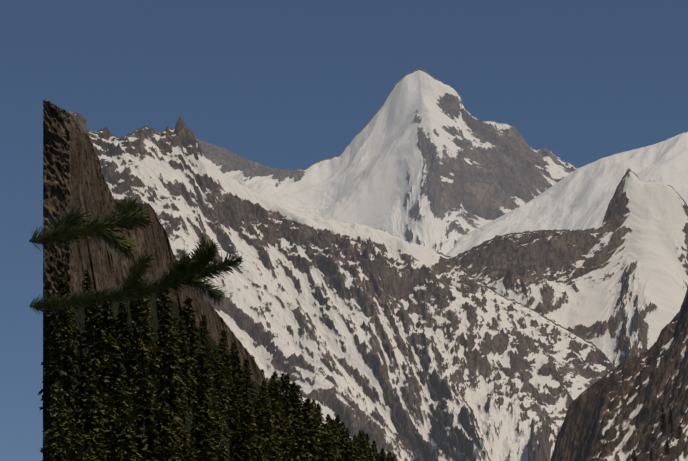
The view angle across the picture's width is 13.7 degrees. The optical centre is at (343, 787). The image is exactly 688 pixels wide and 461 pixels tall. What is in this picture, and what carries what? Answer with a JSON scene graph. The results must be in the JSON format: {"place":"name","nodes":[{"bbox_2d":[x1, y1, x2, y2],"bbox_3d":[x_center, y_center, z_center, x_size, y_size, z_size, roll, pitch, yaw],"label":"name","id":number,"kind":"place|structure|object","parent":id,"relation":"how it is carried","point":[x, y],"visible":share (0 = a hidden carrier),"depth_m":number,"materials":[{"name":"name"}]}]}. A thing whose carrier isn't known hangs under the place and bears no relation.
{"place":"outdoors","nodes":[
{"label":"outdoors","id":0,"kind":"place"},
{"bbox_2d":[29,196,153,263],"bbox_3d":[-0.847,-1.891,9.645,0.447,0.229,0.120,0,-1,-31],"label":"pine branch","id":1,"kind":"object","parent":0,"point":[105,228],"visible":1,"depth_m":9.63,"materials":[{"name":"green plant"}]},
{"bbox_2d":[29,234,243,316],"bbox_3d":[-0.803,-1.994,11.146,0.840,0.356,0.176,0,-1,-15],"label":"pine branch","id":2,"kind":"object","parent":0,"point":[196,268],"visible":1,"depth_m":11.13,"materials":[{"name":"green plant"}]},
{"bbox_2d":[43,100,321,460],"bbox_3d":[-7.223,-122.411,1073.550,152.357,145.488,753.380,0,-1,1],"label":"cliff","id":3,"kind":"structure","parent":0,"point":[72,172],"depth_m":844.76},
{"bbox_2d":[40,383,70,453],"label":"conifer tree","id":4,"kind":"object","parent":3,"relation":"on","point":[65,405],"visible":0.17,"depth_m":766.55,"materials":[{"name":"green plant"}]},
{"bbox_2d":[37,315,73,403],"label":"conifer tree","id":5,"kind":"object","parent":3,"relation":"on","point":[47,384],"visible":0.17,"depth_m":783.80,"materials":[{"name":"green plant"}]},
{"bbox_2d":[41,383,71,460],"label":"conifer tree","id":6,"kind":"object","parent":3,"relation":"on","point":[51,437],"visible":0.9,"depth_m":744.18,"materials":[{"name":"green plant"}]},
{"bbox_2d":[38,305,81,415],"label":"conifer tree","id":7,"kind":"object","parent":3,"relation":"on","point":[66,357],"visible":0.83,"depth_m":777.40,"materials":[{"name":"green plant"}]},
{"bbox_2d":[40,278,81,379],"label":"conifer tree","id":8,"kind":"object","parent":3,"relation":"on","point":[63,288],"visible":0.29,"depth_m":791.06,"materials":[{"name":"green plant"}]},
{"bbox_2d":[55,443,67,460],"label":"conifer tree","id":9,"kind":"object","parent":3,"relation":"on","point":[61,448],"visible":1,"depth_m":699.45,"materials":[{"name":"green plant"}]},
{"bbox_2d":[47,267,83,349],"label":"conifer tree","id":10,"kind":"object","parent":3,"relation":"on","point":[62,275],"visible":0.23,"depth_m":798.21,"materials":[{"name":"green plant"}]},
{"bbox_2d":[58,407,75,460],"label":"conifer tree","id":11,"kind":"object","parent":3,"relation":"on","point":[68,434],"visible":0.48,"depth_m":756.20,"materials":[{"name":"green plant"}]},
{"bbox_2d":[66,429,87,460],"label":"conifer tree","id":12,"kind":"object","parent":3,"relation":"on","point":[77,440],"visible":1,"depth_m":709.66,"materials":[{"name":"green plant"}]},
{"bbox_2d":[84,446,96,460],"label":"conifer tree","id":13,"kind":"object","parent":3,"relation":"on","point":[89,454],"visible":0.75,"depth_m":740.79,"materials":[{"name":"green plant"}]},
{"bbox_2d":[82,269,101,348],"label":"conifer tree","id":14,"kind":"object","parent":3,"relation":"on","point":[86,275],"visible":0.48,"depth_m":823.73,"materials":[{"name":"green plant"}]},
{"bbox_2d":[82,429,101,460],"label":"conifer tree","id":15,"kind":"object","parent":3,"relation":"on","point":[88,443],"visible":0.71,"depth_m":755.49,"materials":[{"name":"green plant"}]},
{"bbox_2d":[71,351,113,460],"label":"conifer tree","id":16,"kind":"object","parent":3,"relation":"on","point":[87,365],"visible":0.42,"depth_m":785.43,"materials":[{"name":"green plant"}]},
{"bbox_2d":[76,372,110,460],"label":"conifer tree","id":17,"kind":"object","parent":3,"relation":"on","point":[94,426],"visible":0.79,"depth_m":774.50,"materials":[{"name":"green plant"}]},
{"bbox_2d":[78,301,118,441],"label":"conifer tree","id":18,"kind":"object","parent":3,"relation":"on","point":[93,322],"visible":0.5,"depth_m":807.56,"materials":[{"name":"green plant"}]},
{"bbox_2d":[91,356,109,442],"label":"conifer tree","id":19,"kind":"object","parent":3,"relation":"on","point":[98,370],"visible":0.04,"depth_m":816.24,"materials":[{"name":"green plant"}]},
{"bbox_2d":[100,319,118,394],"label":"conifer tree","id":20,"kind":"object","parent":3,"relation":"on","point":[102,366],"visible":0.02,"depth_m":841.53,"materials":[{"name":"green plant"}]},
{"bbox_2d":[107,432,123,460],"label":"conifer tree","id":21,"kind":"object","parent":3,"relation":"on","point":[113,443],"visible":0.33,"depth_m":818.83,"materials":[{"name":"green plant"}]},
{"bbox_2d":[91,300,141,454],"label":"conifer tree","id":22,"kind":"object","parent":3,"relation":"on","point":[107,313],"visible":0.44,"depth_m":829.24,"materials":[{"name":"green plant"}]},
{"bbox_2d":[110,339,124,407],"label":"conifer tree","id":23,"kind":"object","parent":3,"relation":"on","point":[118,355],"visible":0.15,"depth_m":848.44,"materials":[{"name":"green plant"}]},
{"bbox_2d":[114,447,123,460],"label":"conifer tree","id":24,"kind":"object","parent":3,"relation":"on","point":[118,457],"visible":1,"depth_m":772.01,"materials":[{"name":"green plant"}]},
{"bbox_2d":[110,385,130,442],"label":"conifer tree","id":25,"kind":"object","parent":3,"relation":"on","point":[117,397],"visible":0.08,"depth_m":836.61,"materials":[{"name":"green plant"}]},
{"bbox_2d":[112,348,132,410],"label":"conifer tree","id":26,"kind":"object","parent":3,"relation":"on","point":[123,368],"visible":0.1,"depth_m":855.29,"materials":[{"name":"green plant"}]},
{"bbox_2d":[109,393,142,460],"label":"conifer tree","id":27,"kind":"object","parent":3,"relation":"on","point":[125,408],"visible":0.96,"depth_m":779.63,"materials":[{"name":"green plant"}]},
{"bbox_2d":[113,302,142,406],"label":"conifer tree","id":28,"kind":"object","parent":3,"relation":"on","point":[123,338],"visible":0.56,"depth_m":861.62,"materials":[{"name":"green plant"}]},
{"bbox_2d":[127,386,142,457],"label":"conifer tree","id":29,"kind":"object","parent":3,"relation":"on","point":[130,390],"visible":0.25,"depth_m":844.11,"materials":[{"name":"green plant"}]},
{"bbox_2d":[130,330,149,399],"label":"conifer tree","id":30,"kind":"object","parent":3,"relation":"on","point":[137,338],"visible":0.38,"depth_m":882.91,"materials":[{"name":"green plant"}]},
{"bbox_2d":[126,375,166,460],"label":"conifer tree","id":31,"kind":"object","parent":3,"relation":"on","point":[151,438],"visible":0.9,"depth_m":829.83,"materials":[{"name":"green plant"}]},
{"bbox_2d":[130,277,162,412],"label":"conifer tree","id":32,"kind":"object","parent":3,"relation":"on","point":[138,307],"visible":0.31,"depth_m":891.59,"materials":[{"name":"green plant"}]},
{"bbox_2d":[127,343,165,460],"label":"conifer tree","id":33,"kind":"object","parent":3,"relation":"on","point":[141,354],"visible":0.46,"depth_m":872.59,"materials":[{"name":"green plant"}]},
{"bbox_2d":[136,278,158,360],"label":"conifer tree","id":34,"kind":"object","parent":3,"relation":"on","point":[145,317],"visible":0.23,"depth_m":900.28,"materials":[{"name":"green plant"}]},
{"bbox_2d":[159,423,179,460],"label":"conifer tree","id":35,"kind":"object","parent":3,"relation":"on","point":[170,435],"visible":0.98,"depth_m":849.46,"materials":[{"name":"green plant"}]},
{"bbox_2d":[158,405,181,460],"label":"conifer tree","id":36,"kind":"object","parent":3,"relation":"on","point":[169,414],"visible":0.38,"depth_m":892.64,"materials":[{"name":"green plant"}]},
{"bbox_2d":[156,322,183,410],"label":"conifer tree","id":37,"kind":"object","parent":3,"relation":"on","point":[173,379],"visible":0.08,"depth_m":925.26,"materials":[{"name":"green plant"}]},
{"bbox_2d":[157,289,183,361],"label":"conifer tree","id":38,"kind":"object","parent":3,"relation":"on","point":[163,300],"visible":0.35,"depth_m":936.30,"materials":[{"name":"green plant"}]},
{"bbox_2d":[150,304,191,448],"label":"conifer tree","id":39,"kind":"object","parent":3,"relation":"on","point":[167,387],"visible":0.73,"depth_m":910.39,"materials":[{"name":"green plant"}]},
{"bbox_2d":[171,334,187,395],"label":"conifer tree","id":40,"kind":"object","parent":3,"relation":"on","point":[181,375],"visible":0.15,"depth_m":944.48,"materials":[{"name":"green plant"}]},
{"bbox_2d":[176,427,189,460],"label":"conifer tree","id":41,"kind":"object","parent":3,"relation":"on","point":[182,450],"visible":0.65,"depth_m":920.73,"materials":[{"name":"green plant"}]},
{"bbox_2d":[172,380,194,458],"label":"conifer tree","id":42,"kind":"object","parent":3,"relation":"on","point":[181,414],"visible":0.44,"depth_m":930.20,"materials":[{"name":"green plant"}]},
{"bbox_2d":[175,318,197,421],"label":"conifer tree","id":43,"kind":"object","parent":3,"relation":"on","point":[181,328],"visible":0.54,"depth_m":952.12,"materials":[{"name":"green plant"}]},
{"bbox_2d":[177,315,195,390],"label":"conifer tree","id":44,"kind":"object","parent":3,"relation":"on","point":[187,353],"visible":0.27,"depth_m":961.46,"materials":[{"name":"green plant"}]},
{"bbox_2d":[184,446,196,460],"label":"conifer tree","id":45,"kind":"object","parent":3,"relation":"on","point":[189,457],"visible":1,"depth_m":873.52,"materials":[{"name":"green plant"}]},
{"bbox_2d":[189,413,203,457],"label":"conifer tree","id":46,"kind":"object","parent":3,"relation":"on","point":[195,424],"visible":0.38,"depth_m":944.43,"materials":[{"name":"green plant"}]},
{"bbox_2d":[181,295,212,404],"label":"conifer tree","id":47,"kind":"object","parent":3,"relation":"on","point":[186,312],"visible":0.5,"depth_m":970.43,"materials":[{"name":"green plant"}]},
{"bbox_2d":[190,400,219,460],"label":"conifer tree","id":48,"kind":"object","parent":3,"relation":"on","point":[205,416],"visible":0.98,"depth_m":893.14,"materials":[{"name":"green plant"}]},
{"bbox_2d":[195,346,218,437],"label":"conifer tree","id":49,"kind":"object","parent":3,"relation":"on","point":[203,370],"visible":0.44,"depth_m":977.72,"materials":[{"name":"green plant"}]},
{"bbox_2d":[200,314,214,370],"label":"conifer tree","id":50,"kind":"object","parent":3,"relation":"on","point":[204,329],"visible":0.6,"depth_m":1000.61,"materials":[{"name":"green plant"}]},
{"bbox_2d":[198,395,219,460],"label":"conifer tree","id":51,"kind":"object","parent":3,"relation":"on","point":[209,457],"visible":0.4,"depth_m":952.56,"materials":[{"name":"green plant"}]},
{"bbox_2d":[201,334,217,399],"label":"conifer tree","id":52,"kind":"object","parent":3,"relation":"on","point":[207,341],"visible":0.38,"depth_m":991.63,"materials":[{"name":"green plant"}]},
{"bbox_2d":[205,398,230,459],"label":"conifer tree","id":53,"kind":"object","parent":3,"relation":"on","point":[219,436],"visible":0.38,"depth_m":983.22,"materials":[{"name":"green plant"}]},
{"bbox_2d":[211,397,229,455],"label":"conifer tree","id":54,"kind":"object","parent":3,"relation":"on","point":[221,409],"visible":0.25,"depth_m":995.22,"materials":[{"name":"green plant"}]},
{"bbox_2d":[212,347,228,401],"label":"conifer tree","id":55,"kind":"object","parent":3,"relation":"on","point":[215,355],"visible":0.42,"depth_m":1010.85,"materials":[{"name":"green plant"}]},
{"bbox_2d":[215,439,228,460],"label":"conifer tree","id":56,"kind":"object","parent":3,"relation":"on","point":[221,452],"visible":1,"depth_m":914.57,"materials":[{"name":"green plant"}]},
{"bbox_2d":[212,358,235,439],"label":"conifer tree","id":57,"kind":"object","parent":3,"relation":"on","point":[221,394],"visible":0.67,"depth_m":1004.03,"materials":[{"name":"green plant"}]},
{"bbox_2d":[217,330,236,416],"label":"conifer tree","id":58,"kind":"object","parent":3,"relation":"on","point":[223,353],"visible":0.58,"depth_m":1017.59,"materials":[{"name":"green plant"}]},
{"bbox_2d":[226,376,238,438],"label":"conifer tree","id":59,"kind":"object","parent":3,"relation":"on","point":[233,388],"visible":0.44,"depth_m":1023.37,"materials":[{"name":"green plant"}]},
{"bbox_2d":[228,341,241,394],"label":"conifer tree","id":60,"kind":"object","parent":3,"relation":"on","point":[232,355],"visible":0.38,"depth_m":1038.06,"materials":[{"name":"green plant"}]},
{"bbox_2d":[230,422,241,460],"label":"conifer tree","id":61,"kind":"object","parent":3,"relation":"on","point":[235,428],"visible":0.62,"depth_m":1008.80,"materials":[{"name":"green plant"}]},
{"bbox_2d":[229,350,250,445],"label":"conifer tree","id":62,"kind":"object","parent":3,"relation":"on","point":[237,365],"visible":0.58,"depth_m":1030.33,"materials":[{"name":"green plant"}]},
{"bbox_2d":[232,417,252,460],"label":"conifer tree","id":63,"kind":"object","parent":3,"relation":"on","point":[244,428],"visible":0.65,"depth_m":1001.79,"materials":[{"name":"green plant"}]},
{"bbox_2d":[233,404,260,457],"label":"conifer tree","id":64,"kind":"object","parent":3,"relation":"on","point":[249,413],"visible":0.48,"depth_m":1017.32,"materials":[{"name":"green plant"}]},
{"bbox_2d":[242,441,252,460],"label":"conifer tree","id":65,"kind":"object","parent":3,"relation":"on","point":[249,447],"visible":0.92,"depth_m":972.86,"materials":[{"name":"green plant"}]},
{"bbox_2d":[243,396,257,439],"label":"conifer tree","id":66,"kind":"object","parent":3,"relation":"on","point":[248,401],"visible":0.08,"depth_m":1040.42,"materials":[{"name":"green plant"}]},
{"bbox_2d":[240,358,261,424],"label":"conifer tree","id":67,"kind":"object","parent":3,"relation":"on","point":[246,384],"visible":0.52,"depth_m":1053.84,"materials":[{"name":"green plant"}]},
{"bbox_2d":[250,439,263,460],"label":"conifer tree","id":68,"kind":"object","parent":3,"relation":"on","point":[256,451],"visible":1,"depth_m":955.40,"materials":[{"name":"green plant"}]},
{"bbox_2d":[257,437,266,460],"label":"conifer tree","id":69,"kind":"object","parent":3,"relation":"on","point":[261,448],"visible":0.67,"depth_m":964.95,"materials":[{"name":"green plant"}]},
{"bbox_2d":[255,390,271,446],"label":"conifer tree","id":70,"kind":"object","parent":3,"relation":"on","point":[261,398],"visible":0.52,"depth_m":1065.64,"materials":[{"name":"green plant"}]},
{"bbox_2d":[257,379,274,452],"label":"conifer tree","id":71,"kind":"object","parent":3,"relation":"on","point":[264,388],"visible":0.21,"depth_m":1072.60,"materials":[{"name":"green plant"}]},
{"bbox_2d":[258,396,282,460],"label":"conifer tree","id":72,"kind":"object","parent":3,"relation":"on","point":[264,435],"visible":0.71,"depth_m":1056.45,"materials":[{"name":"green plant"}]},
{"bbox_2d":[266,377,280,430],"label":"conifer tree","id":73,"kind":"object","parent":3,"relation":"on","point":[270,384],"visible":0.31,"depth_m":1091.56,"materials":[{"name":"green plant"}]},
{"bbox_2d":[268,447,278,460],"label":"conifer tree","id":74,"kind":"object","parent":3,"relation":"on","point":[273,453],"visible":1,"depth_m":1012.39,"materials":[{"name":"green plant"}]},
{"bbox_2d":[269,409,277,447],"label":"conifer tree","id":75,"kind":"object","parent":3,"relation":"on","point":[274,433],"visible":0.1,"depth_m":1077.61,"materials":[{"name":"green plant"}]},
{"bbox_2d":[271,371,284,423],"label":"conifer tree","id":76,"kind":"object","parent":3,"relation":"on","point":[274,375],"visible":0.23,"depth_m":1101.07,"materials":[{"name":"green plant"}]},
{"bbox_2d":[267,382,290,460],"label":"conifer tree","id":77,"kind":"object","parent":3,"relation":"on","point":[275,397],"visible":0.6,"depth_m":1084.47,"materials":[{"name":"green plant"}]},
{"bbox_2d":[279,372,292,418],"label":"conifer tree","id":78,"kind":"object","parent":3,"relation":"on","point":[284,397],"visible":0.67,"depth_m":1114.35,"materials":[{"name":"green plant"}]},
{"bbox_2d":[279,401,294,460],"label":"conifer tree","id":79,"kind":"object","parent":3,"relation":"on","point":[288,412],"visible":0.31,"depth_m":1101.78,"materials":[{"name":"green plant"}]},
{"bbox_2d":[280,417,293,460],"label":"conifer tree","id":80,"kind":"object","parent":3,"relation":"on","point":[287,421],"visible":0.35,"depth_m":1095.72,"materials":[{"name":"green plant"}]},
{"bbox_2d":[283,373,291,402],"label":"conifer tree","id":81,"kind":"object","parent":3,"relation":"on","point":[288,379],"visible":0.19,"depth_m":1135.81,"materials":[{"name":"green plant"}]},
{"bbox_2d":[288,441,300,460],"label":"conifer tree","id":82,"kind":"object","parent":3,"relation":"on","point":[293,447],"visible":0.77,"depth_m":1058.08,"materials":[{"name":"green plant"}]},
{"bbox_2d":[289,382,303,442],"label":"conifer tree","id":83,"kind":"object","parent":3,"relation":"on","point":[296,413],"visible":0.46,"depth_m":1117.96,"materials":[{"name":"green plant"}]},
{"bbox_2d":[291,421,306,457],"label":"conifer tree","id":84,"kind":"object","parent":3,"relation":"on","point":[299,425],"visible":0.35,"depth_m":1086.45,"materials":[{"name":"green plant"}]},
{"bbox_2d":[295,384,304,414],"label":"conifer tree","id":85,"kind":"object","parent":3,"relation":"on","point":[300,395],"visible":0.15,"depth_m":1164.17,"materials":[{"name":"green plant"}]},
{"bbox_2d":[292,426,311,460],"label":"conifer tree","id":86,"kind":"object","parent":3,"relation":"on","point":[302,445],"visible":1,"depth_m":1024.04,"materials":[{"name":"green plant"}]},
{"bbox_2d":[299,397,320,460],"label":"conifer tree","id":87,"kind":"object","parent":3,"relation":"on","point":[311,427],"visible":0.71,"depth_m":1109.22,"materials":[{"name":"green plant"}]},
{"bbox_2d":[311,398,321,443],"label":"conifer tree","id":88,"kind":"object","parent":3,"relation":"on","point":[313,402],"visible":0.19,"depth_m":1157.39,"materials":[{"name":"green plant"}]},
{"bbox_2d":[316,412,322,445],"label":"conifer tree","id":89,"kind":"object","parent":3,"relation":"on","point":[319,420],"visible":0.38,"depth_m":1163.02,"materials":[{"name":"green plant"}]},
{"bbox_2d":[315,403,324,431],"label":"conifer tree","id":90,"kind":"object","parent":3,"relation":"on","point":[319,408],"visible":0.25,"depth_m":1178.69,"materials":[{"name":"green plant"}]},
{"bbox_2d":[316,431,334,460],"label":"conifer tree","id":91,"kind":"object","parent":3,"relation":"on","point":[325,440],"visible":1,"depth_m":1099.53,"materials":[{"name":"green plant"}]},
{"bbox_2d":[319,428,338,460],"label":"conifer tree","id":92,"kind":"object","parent":3,"relation":"on","point":[334,448],"visible":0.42,"depth_m":1144.58,"materials":[{"name":"green plant"}]},
{"bbox_2d":[322,414,338,451],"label":"conifer tree","id":93,"kind":"object","parent":3,"relation":"on","point":[328,419],"visible":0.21,"depth_m":1174.28,"materials":[{"name":"green plant"}]},
{"bbox_2d":[331,423,342,460],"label":"conifer tree","id":94,"kind":"object","parent":3,"relation":"on","point":[334,432],"visible":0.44,"depth_m":1167.69,"materials":[{"name":"green plant"}]},
{"bbox_2d":[332,414,345,460],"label":"conifer tree","id":95,"kind":"object","parent":3,"relation":"on","point":[337,423],"visible":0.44,"depth_m":1179.58,"materials":[{"name":"green plant"}]},
{"bbox_2d":[339,421,347,458],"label":"conifer tree","id":96,"kind":"object","parent":3,"relation":"on","point":[343,430],"visible":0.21,"depth_m":1200.63,"materials":[{"name":"green plant"}]},
{"bbox_2d":[343,439,356,460],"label":"conifer tree","id":97,"kind":"object","parent":3,"relation":"on","point":[350,452],"visible":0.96,"depth_m":1173.51,"materials":[{"name":"green plant"}]},
{"bbox_2d":[351,434,362,460],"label":"conifer tree","id":98,"kind":"object","parent":3,"relation":"on","point":[355,439],"visible":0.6,"depth_m":1205.02,"materials":[{"name":"green plant"}]},
{"bbox_2d":[356,431,368,460],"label":"conifer tree","id":99,"kind":"object","parent":3,"relation":"on","point":[361,437],"visible":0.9,"depth_m":1219.55,"materials":[{"name":"green plant"}]},
{"bbox_2d":[371,439,378,460],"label":"conifer tree","id":100,"kind":"object","parent":3,"relation":"on","point":[374,448],"visible":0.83,"depth_m":1249.32,"materials":[{"name":"green plant"}]},
{"bbox_2d":[378,447,386,460],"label":"conifer tree","id":101,"kind":"object","parent":3,"relation":"on","point":[383,457],"visible":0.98,"depth_m":1239.23,"materials":[{"name":"green plant"}]},
{"bbox_2d":[70,111,615,460],"bbox_3d":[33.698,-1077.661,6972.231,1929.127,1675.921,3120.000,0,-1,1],"label":"mountain slope","id":102,"kind":"structure","parent":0,"point":[399,348],"depth_m":7613.84,"materials":[{"name":"snow"}]},
{"bbox_2d":[0,0,687,460],"label":"sky","id":103,"kind":"structure","parent":0,"point":[278,84],"materials":[{"name":"blue"}]},
{"bbox_2d":[194,68,577,254],"bbox_3d":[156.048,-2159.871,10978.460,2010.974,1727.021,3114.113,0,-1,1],"label":"mountain peak","id":104,"kind":"structure","parent":0,"point":[425,158],"depth_m":11610.89,"materials":[{"name":"snow"}]},
{"bbox_2d":[445,132,687,256],"bbox_3d":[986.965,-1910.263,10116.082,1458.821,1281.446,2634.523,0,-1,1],"label":"mountain slope","id":105,"kind":"structure","parent":0,"point":[580,198],"depth_m":10754.37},
{"bbox_2d":[453,168,687,366],"bbox_3d":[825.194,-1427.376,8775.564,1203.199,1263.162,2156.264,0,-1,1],"label":"mountain ridge","id":106,"kind":"structure","parent":0,"point":[613,287],"depth_m":9220.43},
{"bbox_2d":[550,288,687,460],"bbox_3d":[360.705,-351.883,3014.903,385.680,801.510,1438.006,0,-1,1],"label":"slope","id":107,"kind":"structure","parent":0,"point":[615,414],"depth_m":3381.13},
{"bbox_2d":[659,408,665,431],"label":"conifer tree","id":108,"kind":"object","parent":107,"relation":"on","point":[662,419],"visible":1,"depth_m":3196.01,"materials":[{"name":"green plant"}]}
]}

